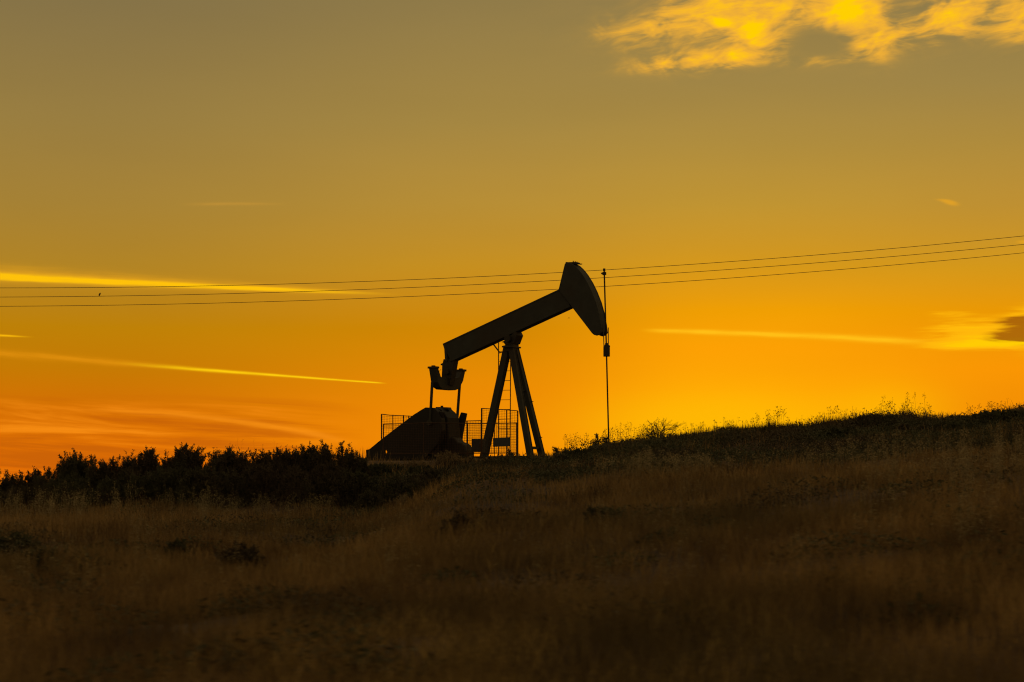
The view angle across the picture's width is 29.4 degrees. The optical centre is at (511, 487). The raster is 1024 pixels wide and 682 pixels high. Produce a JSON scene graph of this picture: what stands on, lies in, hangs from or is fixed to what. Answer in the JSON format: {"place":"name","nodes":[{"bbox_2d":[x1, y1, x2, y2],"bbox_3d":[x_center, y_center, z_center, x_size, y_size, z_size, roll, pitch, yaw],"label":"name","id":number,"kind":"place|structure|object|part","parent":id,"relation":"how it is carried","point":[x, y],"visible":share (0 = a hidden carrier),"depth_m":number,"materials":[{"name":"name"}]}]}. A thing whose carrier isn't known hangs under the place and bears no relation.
{"place":"outdoors","nodes":[
{"label":"outdoors","id":0,"kind":"place"},
{"bbox_2d":[0,253,1018,306],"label":"power line","id":1,"kind":"object","parent":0,"point":[529,290],"visible":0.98,"depth_m":84.99,"materials":[{"name":"metal"}]},
{"bbox_2d":[0,405,1023,681],"bbox_3d":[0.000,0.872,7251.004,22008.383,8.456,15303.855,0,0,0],"label":"ground","id":2,"kind":"structure","parent":0,"point":[680,563],"depth_m":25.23,"materials":[{"name":"brown plant"}]},
{"bbox_2d":[0,469,29,494],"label":"shrub","id":3,"kind":"object","parent":2,"relation":"on","point":[6,484],"visible":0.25,"depth_m":57.99,"materials":[{"name":"green plant"}]},
{"bbox_2d":[0,484,34,511],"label":"shrub","id":4,"kind":"object","parent":2,"relation":"on","point":[4,495],"visible":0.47,"depth_m":55.87,"materials":[{"name":"green plant"}]},
{"bbox_2d":[0,529,41,558],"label":"bush","id":5,"kind":"object","parent":2,"relation":"on","point":[16,534],"visible":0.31,"depth_m":32.68,"materials":[{"name":"green plant"}]},
{"bbox_2d":[23,466,42,496],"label":"shrub","id":6,"kind":"object","parent":2,"relation":"on","point":[28,478],"visible":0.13,"depth_m":58.76,"materials":[{"name":"green plant"}]},
{"bbox_2d":[20,544,61,572],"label":"bush","id":7,"kind":"object","parent":2,"relation":"on","point":[42,550],"visible":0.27,"depth_m":28.87,"materials":[{"name":"green plant"}]},
{"bbox_2d":[21,471,97,511],"bbox_3d":[-13.007,0.225,56.544,2.219,1.426,2.905,0,0,30],"label":"shrub","id":8,"kind":"object","parent":2,"relation":"on","point":[74,484],"visible":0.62,"depth_m":56.13,"materials":[{"name":"green plant"}]},
{"bbox_2d":[37,450,85,501],"bbox_3d":[-13.368,-0.195,58.202,1.579,1.844,2.172,0,0,0],"label":"shrub","id":9,"kind":"object","parent":2,"relation":"on","point":[63,469],"visible":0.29,"depth_m":57.84,"materials":[{"name":"green plant"}]},
{"bbox_2d":[67,448,98,476],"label":"shrub","id":10,"kind":"object","parent":2,"relation":"on","point":[85,464],"visible":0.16,"depth_m":58.66,"materials":[{"name":"green plant"}]},
{"bbox_2d":[81,458,113,504],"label":"shrub","id":11,"kind":"object","parent":2,"relation":"on","point":[94,475],"visible":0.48,"depth_m":57.50,"materials":[{"name":"green plant"}]},
{"bbox_2d":[79,466,157,508],"bbox_3d":[-11.254,0.149,56.776,2.480,1.600,2.344,0,0,0],"label":"shrub","id":12,"kind":"object","parent":2,"relation":"on","point":[122,480],"visible":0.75,"depth_m":56.18,"materials":[{"name":"black plant"}]},
{"bbox_2d":[107,449,147,478],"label":"shrub","id":13,"kind":"object","parent":2,"relation":"on","point":[127,463],"visible":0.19,"depth_m":58.10,"materials":[{"name":"green plant"}]},
{"bbox_2d":[130,446,160,475],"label":"shrub","id":14,"kind":"object","parent":2,"relation":"on","point":[150,458],"visible":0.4,"depth_m":58.24,"materials":[{"name":"green plant"}]},
{"bbox_2d":[137,462,204,506],"bbox_3d":[-9.993,0.051,57.148,2.648,1.581,2.579,0,0,-30],"label":"shrub","id":15,"kind":"object","parent":2,"relation":"on","point":[158,478],"visible":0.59,"depth_m":56.24,"materials":[{"name":"green plant"}]},
{"bbox_2d":[162,537,189,560],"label":"bush","id":16,"kind":"object","parent":2,"relation":"on","point":[178,544],"visible":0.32,"depth_m":31.99,"materials":[{"name":"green plant"}]},
{"bbox_2d":[160,442,199,478],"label":"shrub","id":17,"kind":"object","parent":2,"relation":"on","point":[182,458],"visible":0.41,"depth_m":57.92,"materials":[{"name":"green plant"}]},
{"bbox_2d":[186,443,206,469],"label":"shrub","id":18,"kind":"object","parent":2,"relation":"on","point":[200,460],"visible":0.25,"depth_m":58.87,"materials":[{"name":"green plant"}]},
{"bbox_2d":[168,465,266,510],"bbox_3d":[-8.502,0.122,56.413,3.031,1.612,2.131,0,0,-33],"label":"shrub","id":19,"kind":"object","parent":2,"relation":"on","point":[224,485],"visible":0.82,"depth_m":55.96,"materials":[{"name":"black plant"}]},
{"bbox_2d":[202,444,241,481],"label":"shrub","id":20,"kind":"object","parent":2,"relation":"on","point":[225,459],"visible":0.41,"depth_m":58.27,"materials":[{"name":"green plant"}]},
{"bbox_2d":[216,540,268,574],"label":"bush","id":21,"kind":"object","parent":2,"relation":"on","point":[245,551],"visible":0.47,"depth_m":30.83,"materials":[{"name":"green plant"}]},
{"bbox_2d":[231,447,275,475],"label":"shrub","id":22,"kind":"object","parent":2,"relation":"on","point":[242,462],"visible":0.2,"depth_m":58.34,"materials":[{"name":"green plant"}]},
{"bbox_2d":[234,459,311,505],"bbox_3d":[-7.012,-0.032,57.205,2.626,1.688,2.134,0,0,-40],"label":"shrub","id":23,"kind":"object","parent":2,"relation":"on","point":[270,480],"visible":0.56,"depth_m":56.70,"materials":[{"name":"green plant"}]},
{"bbox_2d":[261,446,304,477],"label":"shrub","id":24,"kind":"object","parent":2,"relation":"on","point":[289,459],"visible":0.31,"depth_m":57.86,"materials":[{"name":"green plant"}]},
{"bbox_2d":[285,442,318,467],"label":"shrub","id":25,"kind":"object","parent":2,"relation":"on","point":[304,452],"visible":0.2,"depth_m":58.53,"materials":[{"name":"green plant"}]},
{"bbox_2d":[272,458,359,508],"bbox_3d":[-5.654,0.023,56.887,3.263,1.788,2.364,0,0,-26],"label":"shrub","id":26,"kind":"object","parent":2,"relation":"on","point":[336,484],"visible":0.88,"depth_m":56.51,"materials":[{"name":"black plant"}]},
{"bbox_2d":[302,439,352,479],"bbox_3d":[-5.646,-0.490,58.106,1.862,1.922,1.565,0,0,33],"label":"shrub","id":27,"kind":"object","parent":2,"relation":"on","point":[327,456],"visible":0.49,"depth_m":57.90,"materials":[{"name":"green plant"}]},
{"bbox_2d":[341,442,365,476],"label":"shrub","id":28,"kind":"object","parent":2,"relation":"on","point":[355,462],"visible":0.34,"depth_m":58.38,"materials":[{"name":"green plant"}]},
{"bbox_2d":[342,468,384,505],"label":"shrub","id":29,"kind":"object","parent":2,"relation":"on","point":[363,483],"visible":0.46,"depth_m":56.58,"materials":[{"name":"green plant"}]},
{"bbox_2d":[359,456,372,478],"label":"shrub","id":30,"kind":"object","parent":2,"relation":"on","point":[365,468],"visible":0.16,"depth_m":58.82,"materials":[{"name":"green plant"}]},
{"bbox_2d":[357,484,399,510],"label":"shrub","id":31,"kind":"object","parent":2,"relation":"on","point":[368,499],"visible":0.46,"depth_m":55.06,"materials":[{"name":"green plant"}]},
{"bbox_2d":[367,462,405,476],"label":"bush","id":32,"kind":"object","parent":2,"relation":"on","point":[376,468],"visible":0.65,"depth_m":60.53,"materials":[{"name":"green plant"}]},
{"bbox_2d":[371,472,425,498],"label":"shrub","id":33,"kind":"object","parent":2,"relation":"on","point":[396,483],"visible":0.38,"depth_m":56.34,"materials":[{"name":"green plant"}]},
{"bbox_2d":[400,460,430,468],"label":"bush","id":34,"kind":"object","parent":2,"relation":"on","point":[412,463],"visible":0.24,"depth_m":62.59,"materials":[{"name":"grey plant"}]},
{"bbox_2d":[407,464,433,474],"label":"bush","id":35,"kind":"object","parent":2,"relation":"on","point":[418,468],"visible":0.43,"depth_m":60.20,"materials":[{"name":"green plant"}]},
{"bbox_2d":[402,476,447,498],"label":"shrub","id":36,"kind":"object","parent":2,"relation":"on","point":[409,491],"visible":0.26,"depth_m":56.13,"materials":[{"name":"green plant"}]},
{"bbox_2d":[419,468,451,480],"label":"bush","id":37,"kind":"object","parent":2,"relation":"on","point":[435,474],"visible":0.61,"depth_m":58.52,"materials":[{"name":"green plant"}]},
{"bbox_2d":[428,450,462,465],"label":"bush","id":38,"kind":"object","parent":2,"relation":"on","point":[440,459],"visible":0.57,"depth_m":63.43,"materials":[{"name":"grey plant"}]},
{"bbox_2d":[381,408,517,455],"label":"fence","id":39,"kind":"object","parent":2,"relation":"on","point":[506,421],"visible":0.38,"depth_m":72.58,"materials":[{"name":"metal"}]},
{"bbox_2d":[383,421,517,460],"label":"fence","id":40,"kind":"object","parent":2,"relation":"on","point":[479,428],"visible":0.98,"depth_m":69.07,"materials":[{"name":"metal"}]},
{"bbox_2d":[493,437,510,446],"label":"sign board","id":41,"kind":"object","parent":40,"relation":"attached to","point":[503,441],"visible":1,"depth_m":68.00,"materials":[{"name":"paint"}]},
{"bbox_2d":[434,510,475,539],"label":"bush","id":42,"kind":"object","parent":2,"relation":"on","point":[456,519],"visible":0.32,"depth_m":30.86,"materials":[{"name":"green plant"}]},
{"bbox_2d":[461,455,479,461],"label":"bush","id":43,"kind":"object","parent":2,"relation":"on","point":[469,457],"visible":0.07,"depth_m":63.48,"materials":[{"name":"grey plant"}]},
{"bbox_2d":[472,439,484,459],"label":"control cabinet","id":44,"kind":"object","parent":2,"relation":"on","point":[477,445],"visible":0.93,"depth_m":68.92,"materials":[{"name":"metal"}]},
{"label":"door","id":45,"kind":"part","parent":44,"relation":"part of","materials":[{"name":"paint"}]},
{"bbox_2d":[364,261,609,460],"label":"pump jack","id":46,"kind":"object","parent":2,"relation":"on","point":[576,291],"visible":0.88,"depth_m":70.10,"materials":[{"name":"paint"}]},
{"bbox_2d":[478,459,515,468],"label":"bush","id":47,"kind":"object","parent":2,"relation":"on","point":[493,462],"visible":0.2,"depth_m":58.31,"materials":[{"name":"green plant"}]},
{"bbox_2d":[0,403,1023,681],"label":"scrub","id":48,"kind":"object","parent":2,"relation":"on","point":[662,449],"visible":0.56,"depth_m":41.09,"materials":[{"name":"brown plant"}]},
{"bbox_2d":[0,420,1023,614],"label":"wild oats","id":49,"kind":"object","parent":2,"relation":"on","point":[965,461],"visible":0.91,"depth_m":36.79,"materials":[{"name":"brown plant"}]},
{"bbox_2d":[552,446,563,455],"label":"weed","id":50,"kind":"object","parent":2,"relation":"on","point":[555,449],"visible":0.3,"depth_m":61.48,"materials":[{"name":"green plant"}]},
{"bbox_2d":[547,447,587,462],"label":"bush","id":51,"kind":"object","parent":2,"relation":"on","point":[573,451],"visible":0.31,"depth_m":55.57,"materials":[{"name":"green plant"}]},
{"bbox_2d":[590,432,601,445],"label":"weed","id":52,"kind":"object","parent":2,"relation":"on","point":[597,437],"visible":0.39,"depth_m":61.74,"materials":[{"name":"green plant"}]},
{"bbox_2d":[582,505,626,522],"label":"bush","id":53,"kind":"object","parent":2,"relation":"on","point":[591,511],"visible":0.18,"depth_m":33.07,"materials":[{"name":"green plant"}]},
{"bbox_2d":[600,435,609,443],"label":"weed","id":54,"kind":"object","parent":2,"relation":"on","point":[605,438],"visible":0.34,"depth_m":61.47,"materials":[{"name":"green plant"}]},
{"bbox_2d":[640,418,683,437],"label":"bare bush","id":55,"kind":"object","parent":2,"relation":"on","point":[664,429],"visible":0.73,"depth_m":61.37,"materials":[{"name":"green plant"}]},
{"bbox_2d":[664,432,701,441],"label":"bush","id":56,"kind":"object","parent":2,"relation":"on","point":[680,436],"visible":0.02,"depth_m":57.32,"materials":[{"name":"green plant"}]},
{"bbox_2d":[736,426,775,432],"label":"bush","id":57,"kind":"object","parent":2,"relation":"on","point":[768,428],"visible":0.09,"depth_m":57.02,"materials":[{"name":"green plant"}]},
{"bbox_2d":[793,424,830,431],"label":"bush","id":58,"kind":"object","parent":2,"relation":"on","point":[811,426],"visible":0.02,"depth_m":57.40,"materials":[{"name":"green plant"}]},
{"bbox_2d":[819,425,857,440],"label":"bush","id":59,"kind":"object","parent":2,"relation":"on","point":[835,429],"visible":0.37,"depth_m":53.54,"materials":[{"name":"green plant"}]},
{"bbox_2d":[840,411,912,427],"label":"bush","id":60,"kind":"object","parent":2,"relation":"on","point":[869,416],"visible":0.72,"depth_m":58.15,"materials":[{"name":"green plant"}]},
{"bbox_2d":[910,419,978,431],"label":"bush","id":61,"kind":"object","parent":2,"relation":"on","point":[938,425],"visible":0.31,"depth_m":55.72,"materials":[{"name":"green plant"}]},
{"bbox_2d":[964,405,1023,422],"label":"bush","id":62,"kind":"object","parent":2,"relation":"on","point":[994,413],"visible":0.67,"depth_m":57.11,"materials":[{"name":"green plant"}]},
{"bbox_2d":[0,0,1023,483],"label":"sky","id":63,"kind":"structure","parent":0,"point":[198,145],"materials":[{"name":"orange"}]},
{"bbox_2d":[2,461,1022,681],"bbox_3d":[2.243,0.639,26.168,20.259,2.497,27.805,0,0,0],"label":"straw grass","id":64,"kind":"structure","parent":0,"point":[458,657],"depth_m":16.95,"materials":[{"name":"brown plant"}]},
{"bbox_2d":[49,244,1023,296],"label":"power line","id":65,"kind":"object","parent":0,"point":[521,282],"visible":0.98,"depth_m":84.49,"materials":[{"name":"metal"}]},
{"bbox_2d":[59,236,1020,287],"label":"power line","id":66,"kind":"object","parent":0,"point":[521,274],"visible":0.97,"depth_m":83.99,"materials":[{"name":"metal"}]},
{"bbox_2d":[236,391,1017,453],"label":"seed grass","id":67,"kind":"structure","parent":0,"point":[768,420],"depth_m":61.29,"materials":[{"name":"brown plant"}]}
]}

